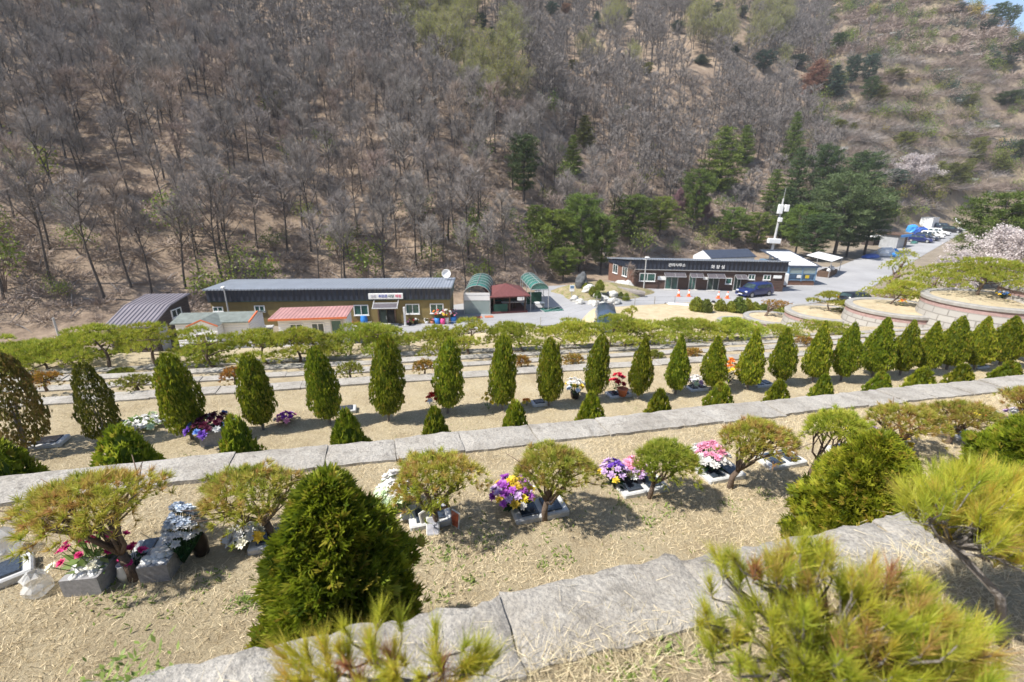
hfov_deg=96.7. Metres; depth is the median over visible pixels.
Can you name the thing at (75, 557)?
flower bunch
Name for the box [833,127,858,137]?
bare shrub
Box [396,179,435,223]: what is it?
leafy shrub
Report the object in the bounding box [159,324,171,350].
door
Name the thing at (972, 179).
evergreen shrub
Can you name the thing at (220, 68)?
bare tree
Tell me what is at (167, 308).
metal shed
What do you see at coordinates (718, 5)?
pine tree
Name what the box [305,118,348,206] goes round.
bare tree
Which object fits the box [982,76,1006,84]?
bare shrub
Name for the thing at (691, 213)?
leafy shrub
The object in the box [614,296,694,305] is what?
wire fence
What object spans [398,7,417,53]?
budding tree
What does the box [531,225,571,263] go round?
leafy shrub
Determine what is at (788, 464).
grave marker
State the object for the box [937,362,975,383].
shrub
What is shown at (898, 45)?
evergreen shrub
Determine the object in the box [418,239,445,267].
leafy shrub
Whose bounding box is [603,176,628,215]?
bare tree
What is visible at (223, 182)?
bare tree
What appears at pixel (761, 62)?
pine tree
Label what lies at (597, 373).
arborvitae
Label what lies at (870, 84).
pine tree
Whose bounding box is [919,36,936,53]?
evergreen shrub
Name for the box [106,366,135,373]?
shrub
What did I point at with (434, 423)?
shrub
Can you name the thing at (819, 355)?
arborvitae
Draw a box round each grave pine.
[0,454,182,582]
[181,455,305,550]
[387,445,495,523]
[506,437,614,521]
[627,435,706,499]
[714,413,816,489]
[797,402,876,474]
[862,397,956,449]
[918,397,1006,443]
[992,385,1023,412]
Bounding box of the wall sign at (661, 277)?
[658,276,665,279]
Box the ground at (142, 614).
[0,0,1023,681]
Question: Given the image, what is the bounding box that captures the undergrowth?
[0,69,837,326]
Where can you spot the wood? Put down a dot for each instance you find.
(550, 64)
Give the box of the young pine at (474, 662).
[253,588,515,681]
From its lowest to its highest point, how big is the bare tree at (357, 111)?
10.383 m
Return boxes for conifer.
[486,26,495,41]
[562,135,584,176]
[574,115,597,147]
[591,11,600,27]
[694,54,711,63]
[697,125,748,192]
[731,45,740,52]
[733,124,756,165]
[756,168,786,211]
[768,186,805,238]
[778,111,806,165]
[779,145,811,208]
[819,64,848,97]
[849,122,860,133]
[927,161,951,193]
[989,151,1013,172]
[998,55,1021,64]
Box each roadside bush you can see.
[892,203,911,222]
[900,215,911,226]
[904,196,929,219]
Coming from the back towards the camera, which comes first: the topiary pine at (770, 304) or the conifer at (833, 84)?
the conifer at (833, 84)
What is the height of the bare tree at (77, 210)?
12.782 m
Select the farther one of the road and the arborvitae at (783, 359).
the road
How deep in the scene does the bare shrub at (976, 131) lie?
140.40 m
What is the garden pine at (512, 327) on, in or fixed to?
on the ground at (142, 614)
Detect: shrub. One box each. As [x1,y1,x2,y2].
[0,205,17,232]
[0,228,26,291]
[0,436,50,475]
[31,369,66,391]
[36,271,75,300]
[48,190,75,212]
[51,215,101,254]
[88,422,166,466]
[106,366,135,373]
[107,373,154,392]
[135,184,205,242]
[181,250,237,295]
[212,246,238,271]
[217,412,266,452]
[218,365,237,385]
[223,234,289,278]
[256,89,285,117]
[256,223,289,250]
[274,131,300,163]
[290,201,323,227]
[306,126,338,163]
[317,218,362,263]
[329,406,372,444]
[336,360,364,377]
[340,230,392,277]
[351,225,362,238]
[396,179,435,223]
[412,358,434,374]
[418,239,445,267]
[421,405,450,434]
[433,265,451,277]
[446,213,483,256]
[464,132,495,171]
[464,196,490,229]
[466,88,489,117]
[466,251,495,274]
[489,240,509,259]
[500,205,521,228]
[502,398,527,426]
[509,155,536,185]
[510,211,555,266]
[516,353,531,366]
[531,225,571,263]
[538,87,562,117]
[538,185,557,206]
[553,156,579,181]
[561,352,584,364]
[572,389,605,420]
[588,286,596,294]
[594,279,604,290]
[594,290,601,298]
[604,195,626,214]
[622,292,629,300]
[623,215,657,257]
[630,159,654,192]
[643,388,671,412]
[650,349,665,358]
[665,236,680,254]
[671,213,694,233]
[681,206,704,223]
[687,346,702,356]
[688,296,701,311]
[695,214,727,237]
[695,229,719,249]
[699,299,713,312]
[701,380,734,405]
[713,189,739,209]
[713,298,726,311]
[724,300,736,312]
[733,296,747,313]
[744,298,753,312]
[750,195,793,211]
[751,301,762,310]
[760,303,769,310]
[760,377,790,401]
[794,335,812,345]
[798,139,821,160]
[804,112,847,122]
[804,130,819,145]
[806,373,833,395]
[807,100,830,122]
[809,130,843,140]
[813,82,834,100]
[817,92,830,110]
[819,93,850,105]
[821,124,840,134]
[822,44,836,59]
[823,109,840,124]
[825,101,839,114]
[827,110,858,119]
[829,113,868,124]
[829,307,843,312]
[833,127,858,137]
[834,124,867,137]
[835,99,860,109]
[836,0,853,12]
[836,94,856,114]
[837,1,854,15]
[837,99,875,109]
[839,135,860,142]
[840,26,859,47]
[840,41,873,53]
[841,124,871,138]
[843,142,886,153]
[844,0,867,13]
[844,148,859,157]
[845,81,856,86]
[846,110,876,121]
[848,93,883,104]
[848,126,884,143]
[849,86,866,93]
[849,143,881,152]
[850,23,863,38]
[850,118,901,131]
[851,105,876,113]
[852,42,883,52]
[852,129,896,143]
[858,98,897,110]
[860,68,899,83]
[860,117,901,128]
[861,370,892,390]
[865,2,883,15]
[865,41,884,54]
[866,54,890,64]
[867,81,908,95]
[869,163,902,179]
[870,98,896,121]
[871,103,902,113]
[871,144,899,160]
[873,44,899,55]
[875,9,888,24]
[876,50,908,61]
[876,122,910,131]
[876,157,907,168]
[878,139,914,152]
[878,141,895,147]
[880,61,898,66]
[881,148,916,159]
[884,1,900,14]
[884,36,901,53]
[885,147,914,172]
[886,103,912,112]
[887,118,910,126]
[888,40,903,55]
[888,56,908,63]
[889,119,930,131]
[889,182,914,201]
[890,27,908,42]
[891,84,928,96]
[892,0,908,11]
[892,2,909,19]
[893,136,934,149]
[895,67,928,79]
[895,98,918,119]
[895,101,930,113]
[897,53,938,66]
[897,85,934,95]
[899,196,929,207]
[899,365,936,386]
[900,199,918,206]
[901,193,926,201]
[902,41,924,56]
[903,11,918,30]
[903,68,930,78]
[903,122,940,134]
[905,21,924,41]
[906,102,933,123]
[906,103,936,114]
[906,106,937,125]
[906,178,932,185]
[908,89,947,99]
[908,196,945,210]
[909,149,930,154]
[910,83,934,104]
[911,178,935,197]
[914,68,960,79]
[914,112,946,138]
[916,184,945,191]
[917,53,948,67]
[917,62,931,77]
[918,143,952,154]
[918,168,954,176]
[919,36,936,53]
[919,119,940,142]
[920,6,939,23]
[921,22,939,41]
[921,177,948,187]
[924,186,947,205]
[926,139,953,147]
[928,179,952,197]
[929,107,947,115]
[930,87,962,96]
[930,144,968,156]
[931,65,952,86]
[931,82,940,92]
[931,156,953,166]
[932,56,960,67]
[934,98,949,115]
[935,156,967,165]
[936,116,969,124]
[937,75,956,90]
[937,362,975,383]
[938,127,964,135]
[938,178,966,190]
[939,72,961,96]
[939,103,974,115]
[940,70,969,79]
[942,53,973,62]
[943,68,959,82]
[943,147,971,156]
[944,13,960,31]
[944,124,982,139]
[946,91,971,97]
[946,127,966,140]
[946,181,975,190]
[948,33,960,42]
[948,90,970,108]
[951,51,975,58]
[952,64,982,74]
[952,71,985,84]
[952,86,986,99]
[952,100,981,123]
[952,123,974,130]
[953,145,982,156]
[956,82,994,94]
[956,182,985,190]
[957,125,996,136]
[959,13,980,30]
[959,54,988,66]
[959,170,981,185]
[960,137,988,145]
[961,159,989,172]
[962,76,984,82]
[964,0,984,17]
[964,176,995,188]
[965,81,984,94]
[966,119,995,127]
[968,119,990,134]
[971,178,1002,189]
[972,102,999,110]
[972,109,993,118]
[973,126,1009,136]
[974,50,993,69]
[975,166,1016,179]
[975,184,1008,192]
[977,41,1000,53]
[979,70,999,76]
[979,138,1006,147]
[979,143,1006,168]
[979,159,997,168]
[981,36,1001,51]
[981,54,1006,73]
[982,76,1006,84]
[983,108,1016,119]
[984,115,1003,136]
[984,359,1023,377]
[986,87,1007,93]
[987,178,1022,190]
[991,73,1021,85]
[992,130,1020,152]
[992,179,1023,189]
[993,83,1020,91]
[995,154,1023,174]
[996,103,1020,110]
[996,139,1018,156]
[997,117,1023,128]
[999,63,1013,78]
[1000,116,1023,126]
[1004,37,1022,56]
[1007,105,1019,118]
[1008,26,1023,39]
[1008,173,1023,191]
[1013,126,1023,134]
[1014,95,1023,110]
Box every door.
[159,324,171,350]
[330,319,343,343]
[379,309,387,322]
[664,277,677,288]
[688,275,695,288]
[706,278,718,289]
[732,276,740,289]
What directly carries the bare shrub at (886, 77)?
on the ground at (142, 614)
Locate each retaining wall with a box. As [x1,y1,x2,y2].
[0,326,950,376]
[0,328,996,382]
[0,349,833,407]
[0,375,1023,506]
[2,336,924,393]
[91,509,978,681]
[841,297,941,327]
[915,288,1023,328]
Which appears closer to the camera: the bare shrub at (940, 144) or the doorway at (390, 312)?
the doorway at (390, 312)
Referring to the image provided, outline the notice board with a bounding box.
[570,285,574,296]
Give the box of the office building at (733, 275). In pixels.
[607,257,790,291]
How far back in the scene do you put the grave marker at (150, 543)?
3.46 m
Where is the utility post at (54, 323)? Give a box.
[52,318,59,335]
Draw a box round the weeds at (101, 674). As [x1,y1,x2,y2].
[67,624,749,681]
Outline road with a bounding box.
[352,227,964,333]
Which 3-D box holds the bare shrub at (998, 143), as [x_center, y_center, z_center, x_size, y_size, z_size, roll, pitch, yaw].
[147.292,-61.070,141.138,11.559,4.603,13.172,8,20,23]
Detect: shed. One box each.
[106,293,190,352]
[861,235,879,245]
[878,232,911,247]
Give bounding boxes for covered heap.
[861,254,879,258]
[876,247,895,255]
[905,224,917,231]
[913,227,927,233]
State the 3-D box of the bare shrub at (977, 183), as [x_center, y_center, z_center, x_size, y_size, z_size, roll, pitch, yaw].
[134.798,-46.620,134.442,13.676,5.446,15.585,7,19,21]
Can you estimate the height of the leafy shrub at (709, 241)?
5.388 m
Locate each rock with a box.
[569,295,578,301]
[575,272,587,288]
[575,298,584,303]
[581,284,593,292]
[600,295,608,301]
[607,290,617,297]
[607,297,620,304]
[622,280,633,285]
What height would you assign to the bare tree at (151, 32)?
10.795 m
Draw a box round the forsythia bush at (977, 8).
[968,2,985,17]
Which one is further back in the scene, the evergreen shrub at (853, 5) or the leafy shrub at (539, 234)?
the evergreen shrub at (853, 5)
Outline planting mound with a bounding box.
[551,281,653,300]
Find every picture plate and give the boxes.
[400,505,415,519]
[418,510,428,523]
[426,516,439,535]
[451,509,459,528]
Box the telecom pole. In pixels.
[767,189,789,258]
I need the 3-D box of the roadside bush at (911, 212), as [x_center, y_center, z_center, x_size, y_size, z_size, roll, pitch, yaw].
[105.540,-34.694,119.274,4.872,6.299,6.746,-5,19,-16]
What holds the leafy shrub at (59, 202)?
on the ground at (142, 614)
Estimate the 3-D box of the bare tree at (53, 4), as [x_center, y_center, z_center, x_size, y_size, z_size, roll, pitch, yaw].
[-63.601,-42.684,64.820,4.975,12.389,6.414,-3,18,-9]
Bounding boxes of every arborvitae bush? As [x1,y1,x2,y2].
[243,460,431,648]
[775,427,930,539]
[948,410,1023,473]
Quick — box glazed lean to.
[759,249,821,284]
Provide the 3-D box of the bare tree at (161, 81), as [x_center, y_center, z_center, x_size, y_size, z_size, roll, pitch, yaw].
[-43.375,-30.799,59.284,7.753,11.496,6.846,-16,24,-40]
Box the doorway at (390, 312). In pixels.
[387,309,394,322]
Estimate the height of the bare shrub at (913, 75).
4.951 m
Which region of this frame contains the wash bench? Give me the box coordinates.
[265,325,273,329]
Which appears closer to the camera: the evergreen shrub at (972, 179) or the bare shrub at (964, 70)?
the evergreen shrub at (972, 179)
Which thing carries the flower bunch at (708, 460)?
on the ground at (142, 614)
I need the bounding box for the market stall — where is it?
[807,252,842,277]
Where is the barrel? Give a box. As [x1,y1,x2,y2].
[360,316,367,322]
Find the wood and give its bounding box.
[171,0,880,230]
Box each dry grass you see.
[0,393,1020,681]
[2,356,1023,470]
[314,528,1021,681]
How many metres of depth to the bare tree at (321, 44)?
78.24 m
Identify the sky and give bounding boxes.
[959,0,1023,37]
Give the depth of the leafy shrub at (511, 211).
67.17 m
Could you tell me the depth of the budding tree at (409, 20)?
97.48 m
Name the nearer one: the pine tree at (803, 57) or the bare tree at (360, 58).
the bare tree at (360, 58)
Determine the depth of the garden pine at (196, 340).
10.20 m
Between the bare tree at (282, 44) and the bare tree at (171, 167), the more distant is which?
the bare tree at (282, 44)
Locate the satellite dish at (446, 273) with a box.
[442,269,450,279]
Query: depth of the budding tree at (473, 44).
89.73 m
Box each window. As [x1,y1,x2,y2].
[170,307,181,319]
[195,333,216,341]
[212,307,223,311]
[254,305,264,310]
[289,323,303,331]
[311,323,325,332]
[353,305,369,315]
[405,304,419,314]
[430,303,443,313]
[612,264,617,273]
[621,266,627,276]
[639,273,655,281]
[725,278,731,284]
[748,274,754,279]
[763,275,770,280]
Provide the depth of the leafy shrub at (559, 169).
82.50 m
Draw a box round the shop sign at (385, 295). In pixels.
[368,293,402,298]
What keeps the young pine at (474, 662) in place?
on the ground at (142, 614)
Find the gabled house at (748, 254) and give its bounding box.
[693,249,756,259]
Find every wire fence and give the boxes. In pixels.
[447,296,596,330]
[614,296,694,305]
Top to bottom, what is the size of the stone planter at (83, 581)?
0.179 m
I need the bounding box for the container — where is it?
[919,217,939,227]
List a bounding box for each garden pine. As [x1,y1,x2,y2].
[0,332,46,364]
[1,338,112,373]
[17,337,72,351]
[18,332,113,365]
[34,322,150,366]
[107,320,195,364]
[171,339,239,368]
[173,324,251,367]
[221,327,314,366]
[261,325,346,362]
[284,328,350,357]
[321,321,399,356]
[346,321,418,354]
[350,327,407,350]
[395,329,470,356]
[416,324,478,346]
[433,315,510,354]
[485,321,533,342]
[487,320,565,351]
[532,320,601,347]
[538,317,605,345]
[578,311,646,344]
[604,319,660,347]
[612,318,681,344]
[617,305,637,330]
[657,316,709,343]
[676,317,735,340]
[691,320,753,339]
[715,316,770,337]
[762,322,810,337]
[786,319,864,334]
[806,289,844,310]
[856,248,923,300]
[871,267,977,300]
[872,280,927,303]
[897,256,1023,294]
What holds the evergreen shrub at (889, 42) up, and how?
on the ground at (142, 614)
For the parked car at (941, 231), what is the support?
on the road
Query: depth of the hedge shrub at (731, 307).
41.73 m
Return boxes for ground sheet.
[540,307,563,311]
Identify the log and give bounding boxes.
[618,286,644,295]
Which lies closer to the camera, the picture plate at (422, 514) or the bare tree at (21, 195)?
the picture plate at (422, 514)
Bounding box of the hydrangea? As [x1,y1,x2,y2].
[160,501,210,562]
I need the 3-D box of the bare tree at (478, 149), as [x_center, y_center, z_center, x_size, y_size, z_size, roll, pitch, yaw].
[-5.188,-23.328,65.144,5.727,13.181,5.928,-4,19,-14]
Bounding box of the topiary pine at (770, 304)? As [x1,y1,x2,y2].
[761,298,793,315]
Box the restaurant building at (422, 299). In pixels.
[202,277,455,325]
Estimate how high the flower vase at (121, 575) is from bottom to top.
0.135 m
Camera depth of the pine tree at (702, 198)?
88.09 m
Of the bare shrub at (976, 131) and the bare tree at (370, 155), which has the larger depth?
the bare shrub at (976, 131)
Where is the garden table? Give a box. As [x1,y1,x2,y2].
[533,301,544,308]
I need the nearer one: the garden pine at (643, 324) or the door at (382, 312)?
the garden pine at (643, 324)
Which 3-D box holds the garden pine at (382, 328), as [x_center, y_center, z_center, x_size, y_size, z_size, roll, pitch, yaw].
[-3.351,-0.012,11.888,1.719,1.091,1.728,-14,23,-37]
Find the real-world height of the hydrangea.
0.523 m
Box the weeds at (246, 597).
[70,487,784,633]
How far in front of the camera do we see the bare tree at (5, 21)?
64.65 m
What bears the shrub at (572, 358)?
on the ground at (142, 614)
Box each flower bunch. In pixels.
[45,525,130,579]
[117,541,147,566]
[123,411,164,430]
[182,410,235,440]
[220,521,264,550]
[273,410,296,423]
[373,468,415,512]
[425,391,437,407]
[480,392,493,408]
[488,473,536,511]
[522,398,530,405]
[565,377,585,399]
[597,457,631,488]
[609,372,626,389]
[622,455,647,479]
[690,374,703,385]
[692,439,732,470]
[726,357,737,382]
[899,434,914,447]
[995,290,1010,297]
[1003,407,1022,414]
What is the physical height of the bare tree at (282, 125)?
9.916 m
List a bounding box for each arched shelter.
[463,273,492,313]
[520,272,548,310]
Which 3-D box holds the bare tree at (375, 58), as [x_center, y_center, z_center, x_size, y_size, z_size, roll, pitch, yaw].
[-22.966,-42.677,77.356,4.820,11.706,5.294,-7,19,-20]
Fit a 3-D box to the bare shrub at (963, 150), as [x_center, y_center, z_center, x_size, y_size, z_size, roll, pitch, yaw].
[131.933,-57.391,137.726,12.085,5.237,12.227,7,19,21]
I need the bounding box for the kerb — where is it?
[664,302,688,305]
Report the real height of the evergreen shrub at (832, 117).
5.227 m
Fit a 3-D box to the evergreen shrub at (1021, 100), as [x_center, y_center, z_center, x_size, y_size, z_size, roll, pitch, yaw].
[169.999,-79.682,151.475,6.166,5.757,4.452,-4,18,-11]
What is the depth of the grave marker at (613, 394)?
8.93 m
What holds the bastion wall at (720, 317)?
on the ground at (142, 614)
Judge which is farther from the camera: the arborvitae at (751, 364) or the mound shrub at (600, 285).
the mound shrub at (600, 285)
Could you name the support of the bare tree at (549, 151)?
on the ground at (142, 614)
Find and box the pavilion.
[483,283,530,313]
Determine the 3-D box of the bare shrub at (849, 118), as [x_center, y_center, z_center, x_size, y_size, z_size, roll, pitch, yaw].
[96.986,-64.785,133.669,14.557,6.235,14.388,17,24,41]
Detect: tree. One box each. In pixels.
[0,0,15,59]
[0,0,53,102]
[0,11,21,80]
[0,26,20,107]
[0,33,31,121]
[0,61,23,138]
[0,73,14,165]
[0,75,42,160]
[0,87,11,151]
[0,103,67,206]
[0,129,32,217]
[0,131,50,249]
[0,153,60,283]
[0,199,4,299]
[1,125,63,191]
[2,55,68,158]
[4,0,53,59]
[5,26,50,121]
[9,10,74,102]
[10,105,61,195]
[13,0,36,36]
[17,37,70,114]
[21,0,76,86]
[25,8,56,75]
[25,33,85,131]
[28,23,86,119]
[32,169,111,299]
[37,0,74,24]
[40,0,90,80]
[40,62,109,151]
[41,93,78,173]
[49,31,75,102]
[50,113,93,191]
[57,0,85,61]
[62,2,106,93]
[64,0,80,23]
[64,17,94,79]
[67,32,112,124]
[68,52,151,160]
[70,4,108,71]
[73,162,144,287]
[77,0,97,27]
[83,39,117,112]
[85,0,119,54]
[88,34,133,102]
[90,101,129,195]
[94,4,119,71]
[96,0,138,69]
[101,18,139,95]
[103,21,144,123]
[103,56,147,141]
[107,192,158,292]
[109,1,152,86]
[114,76,170,179]
[121,0,139,39]
[125,22,171,89]
[127,41,169,135]
[128,60,200,169]
[128,127,164,206]
[129,3,149,40]
[129,40,169,110]
[133,0,163,60]
[135,59,199,146]
[138,49,164,123]
[145,0,160,45]
[149,1,196,90]
[149,194,200,288]
[151,10,182,79]
[152,117,201,191]
[154,12,204,100]
[157,28,187,117]
[157,152,188,236]
[159,41,193,130]
[162,162,241,280]
[168,192,223,274]
[170,170,198,254]
[171,96,224,152]
[172,29,201,121]
[175,151,247,254]
[178,0,201,59]
[178,0,213,71]
[179,17,203,76]
[179,100,223,157]
[183,129,228,231]
[191,41,228,108]
[193,13,220,97]
[193,37,254,141]
[196,5,236,60]
[197,0,215,60]
[198,31,216,90]
[198,170,266,263]
[201,93,243,192]
[207,24,237,104]
[207,57,234,114]
[207,96,240,168]
[211,45,235,104]
[215,20,236,93]
[219,4,267,87]
[219,37,259,112]
[224,64,255,160]
[226,32,251,96]
[230,39,259,120]
[230,161,273,248]
[240,33,284,106]
[240,38,260,97]
[240,102,273,179]
[251,53,279,134]
[252,42,274,119]
[252,159,307,253]
[256,42,271,92]
[257,55,284,127]
[258,80,285,146]
[266,45,292,105]
[267,33,291,66]
[272,61,298,134]
[274,66,313,151]
[276,114,304,183]
[277,67,304,124]
[277,95,317,176]
[278,40,317,122]
[279,130,315,234]
[279,139,330,251]
[280,41,315,98]
[288,139,323,215]
[289,45,313,108]
[295,207,330,278]
[297,84,320,143]
[300,64,322,123]
[302,40,332,119]
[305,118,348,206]
[305,185,364,262]
[307,48,326,100]
[308,63,340,122]
[309,37,337,108]
[312,34,342,96]
[316,107,350,178]
[317,171,347,215]
[319,83,351,138]
[321,137,350,204]
[322,62,347,128]
[323,213,354,277]
[324,189,363,277]
[328,46,364,94]
[329,139,375,226]
[332,25,367,108]
[332,51,349,99]
[334,99,359,156]
[335,87,360,151]
[339,45,376,116]
[339,121,366,193]
[348,99,368,162]
[349,110,380,185]
[352,51,369,112]
[353,30,376,99]
[353,75,383,147]
[354,49,388,110]
[354,141,405,232]
[359,172,400,268]
[360,200,408,277]
[363,57,398,140]
[364,52,388,124]
[364,163,410,248]
[371,111,405,199]
[374,148,395,218]
[375,55,389,110]
[377,46,393,101]
[377,70,400,124]
[379,89,409,178]
[380,48,397,107]
[382,0,425,23]
[383,118,422,214]
[384,68,412,153]
[389,2,411,47]
[390,37,419,120]
[390,56,405,108]
[391,3,427,52]
[392,74,439,166]
[394,166,429,258]
[394,178,436,243]
[396,60,428,141]
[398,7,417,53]
[398,167,433,270]
[402,0,426,47]
[404,50,428,109]
[405,7,441,81]
[406,58,431,124]
[407,135,435,223]
[408,106,441,192]
[409,6,442,81]
[412,213,444,277]
[415,102,441,176]
[419,45,444,114]
[421,2,446,27]
[421,77,446,135]
[424,0,442,16]
[425,103,444,167]
[425,139,448,206]
[426,58,463,138]
[427,17,465,90]
[428,10,457,75]
[430,188,449,265]
[431,0,456,22]
[431,143,470,229]
[432,149,471,240]
[433,57,459,116]
[438,0,453,38]
[440,0,483,64]
[440,9,464,58]
[440,73,471,148]
[443,3,470,51]
[443,45,466,77]
[443,76,477,156]
[444,0,469,51]
[444,164,487,260]
[445,18,470,71]
[446,111,468,177]
[450,57,476,114]
[452,216,473,288]
[456,64,493,133]
[457,0,479,37]
[459,148,500,238]
[460,23,504,76]
[460,94,498,147]
[462,131,493,220]
[463,32,487,66]
[463,43,494,86]
[464,65,486,118]
[466,144,493,206]
[469,0,490,14]
[471,116,493,184]
[473,59,516,125]
[474,12,488,30]
[474,71,513,153]
[474,209,501,274]
[475,34,518,114]
[475,58,494,118]
[476,71,500,108]
[478,108,500,171]
[479,102,496,160]
[482,16,525,70]
[483,51,513,103]
[484,32,528,97]
[489,189,518,271]
[491,113,530,190]
[493,52,538,106]
[497,1,523,51]
[499,0,533,55]
[499,57,532,98]
[500,28,520,61]
[500,115,522,136]
[501,92,533,153]
[503,106,524,181]
[504,133,544,203]
[508,14,530,38]
[511,102,541,180]
[520,99,538,154]
[523,204,551,239]
[530,91,554,157]
[530,208,578,253]
[536,129,556,201]
[536,135,563,192]
[537,190,569,228]
[543,246,584,281]
[544,1,558,16]
[544,176,581,208]
[553,191,613,271]
[554,166,578,224]
[561,2,571,13]
[566,178,595,233]
[568,59,577,68]
[573,30,590,60]
[577,168,607,226]
[577,177,608,251]
[578,214,621,273]
[579,24,597,57]
[583,142,613,205]
[586,161,612,206]
[587,36,604,69]
[591,193,608,262]
[599,157,616,206]
[600,2,613,26]
[601,11,616,44]
[602,0,631,16]
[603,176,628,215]
[606,4,625,45]
[608,147,632,215]
[609,0,630,32]
[610,193,658,246]
[611,3,626,28]
[619,166,652,228]
[623,261,638,280]
[624,7,632,18]
[624,42,644,79]
[626,39,643,61]
[636,176,653,229]
[641,196,681,237]
[642,62,653,75]
[669,19,686,31]
[672,188,687,223]
[681,167,718,231]
[682,2,705,41]
[682,14,705,50]
[683,3,705,49]
[687,0,709,38]
[688,180,704,208]
[693,0,716,42]
[696,17,716,50]
[701,16,713,47]
[701,195,714,224]
[703,13,729,61]
[711,2,723,12]
[711,17,727,53]
[712,205,754,245]
[715,0,735,17]
[717,3,736,54]
[717,18,743,62]
[723,0,745,16]
[723,4,742,27]
[734,211,781,250]
[736,32,760,60]
[737,5,748,17]
[744,1,768,20]
[746,9,768,33]
[746,21,761,53]
[749,0,762,14]
[751,13,764,28]
[752,48,778,72]
[760,0,778,12]
[760,13,773,33]
[762,16,774,37]
[766,17,783,50]
[769,3,786,19]
[769,9,785,44]
[770,17,787,46]
[777,42,795,61]
[777,52,792,82]
[777,203,821,252]
[778,8,791,38]
[784,9,794,35]
[790,53,809,68]
[790,211,845,260]
[797,59,838,94]
[799,169,899,255]
[805,141,849,208]
[814,170,860,208]
[828,31,849,49]
[831,119,848,128]
[831,205,882,256]
[842,149,892,200]
[845,54,865,88]
[847,186,905,254]
[859,53,882,81]
[859,75,883,105]
[866,84,891,103]
[883,67,908,80]
[883,168,913,192]
[884,151,948,194]
[892,131,921,150]
[923,248,982,288]
[939,222,1023,288]
[942,162,977,194]
[947,188,1023,289]
[955,2,969,10]
[960,93,981,108]
[960,158,977,175]
[966,136,992,170]
[979,18,998,29]
[986,234,1023,277]
[987,1,1014,25]
[987,51,1003,65]
[987,206,1023,268]
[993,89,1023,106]
[1003,5,1023,25]
[1006,39,1023,57]
[1007,138,1023,160]
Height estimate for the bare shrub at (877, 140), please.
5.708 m
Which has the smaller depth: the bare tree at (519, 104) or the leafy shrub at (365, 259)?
the leafy shrub at (365, 259)
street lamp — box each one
[220,286,228,311]
[643,257,649,287]
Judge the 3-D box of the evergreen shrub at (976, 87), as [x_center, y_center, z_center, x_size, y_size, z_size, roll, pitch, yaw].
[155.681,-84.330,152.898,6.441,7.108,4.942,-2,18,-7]
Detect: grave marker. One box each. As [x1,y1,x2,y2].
[0,552,35,588]
[28,434,70,449]
[130,537,182,564]
[247,527,279,555]
[339,404,356,413]
[408,505,451,531]
[510,495,568,524]
[530,398,547,406]
[605,390,631,398]
[615,474,668,498]
[684,383,708,391]
[695,461,745,484]
[753,380,772,387]
[753,449,806,470]
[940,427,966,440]
[970,364,989,368]
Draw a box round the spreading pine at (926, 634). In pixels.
[686,521,1023,681]
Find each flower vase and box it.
[115,562,127,582]
[192,532,209,557]
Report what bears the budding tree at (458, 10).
on the ground at (142, 614)
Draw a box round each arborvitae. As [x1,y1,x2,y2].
[0,351,52,450]
[69,360,122,440]
[151,351,205,439]
[232,351,277,429]
[303,344,341,424]
[368,333,405,421]
[430,336,464,413]
[488,333,517,410]
[536,335,564,406]
[583,333,610,394]
[628,338,654,398]
[664,334,692,394]
[699,335,729,390]
[735,327,767,389]
[767,326,798,380]
[800,320,834,382]
[831,321,865,380]
[860,316,897,376]
[895,319,922,375]
[915,320,946,368]
[943,315,975,369]
[965,315,1001,369]
[992,315,1023,364]
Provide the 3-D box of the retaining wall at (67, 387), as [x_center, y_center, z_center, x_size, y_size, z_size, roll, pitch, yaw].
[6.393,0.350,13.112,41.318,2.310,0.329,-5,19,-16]
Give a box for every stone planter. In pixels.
[58,555,117,596]
[136,546,181,583]
[199,424,227,446]
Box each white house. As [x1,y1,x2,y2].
[169,311,265,348]
[268,305,353,345]
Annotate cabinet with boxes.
[783,273,788,286]
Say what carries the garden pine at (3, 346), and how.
on the ground at (142, 614)
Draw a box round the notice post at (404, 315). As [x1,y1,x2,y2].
[402,307,408,326]
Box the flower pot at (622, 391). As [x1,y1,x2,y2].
[617,386,627,396]
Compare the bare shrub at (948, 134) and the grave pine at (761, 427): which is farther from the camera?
the bare shrub at (948, 134)
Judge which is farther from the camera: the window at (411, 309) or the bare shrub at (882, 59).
the bare shrub at (882, 59)
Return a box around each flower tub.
[433,309,439,323]
[437,310,446,323]
[442,309,450,323]
[450,309,456,322]
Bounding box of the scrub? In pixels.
[785,0,1023,79]
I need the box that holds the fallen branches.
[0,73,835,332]
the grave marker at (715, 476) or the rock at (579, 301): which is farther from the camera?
the rock at (579, 301)
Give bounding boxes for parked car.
[735,281,774,297]
[837,291,871,299]
[908,234,934,242]
[916,232,940,240]
[921,230,945,237]
[928,228,950,234]
[934,223,949,227]
[940,225,962,232]
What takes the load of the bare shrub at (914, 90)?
on the ground at (142, 614)
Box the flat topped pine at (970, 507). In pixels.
[885,447,1023,649]
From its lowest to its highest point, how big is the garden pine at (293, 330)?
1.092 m
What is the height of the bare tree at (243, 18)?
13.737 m
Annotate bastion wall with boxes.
[716,316,742,333]
[743,310,783,332]
[781,303,844,328]
[992,279,1023,316]

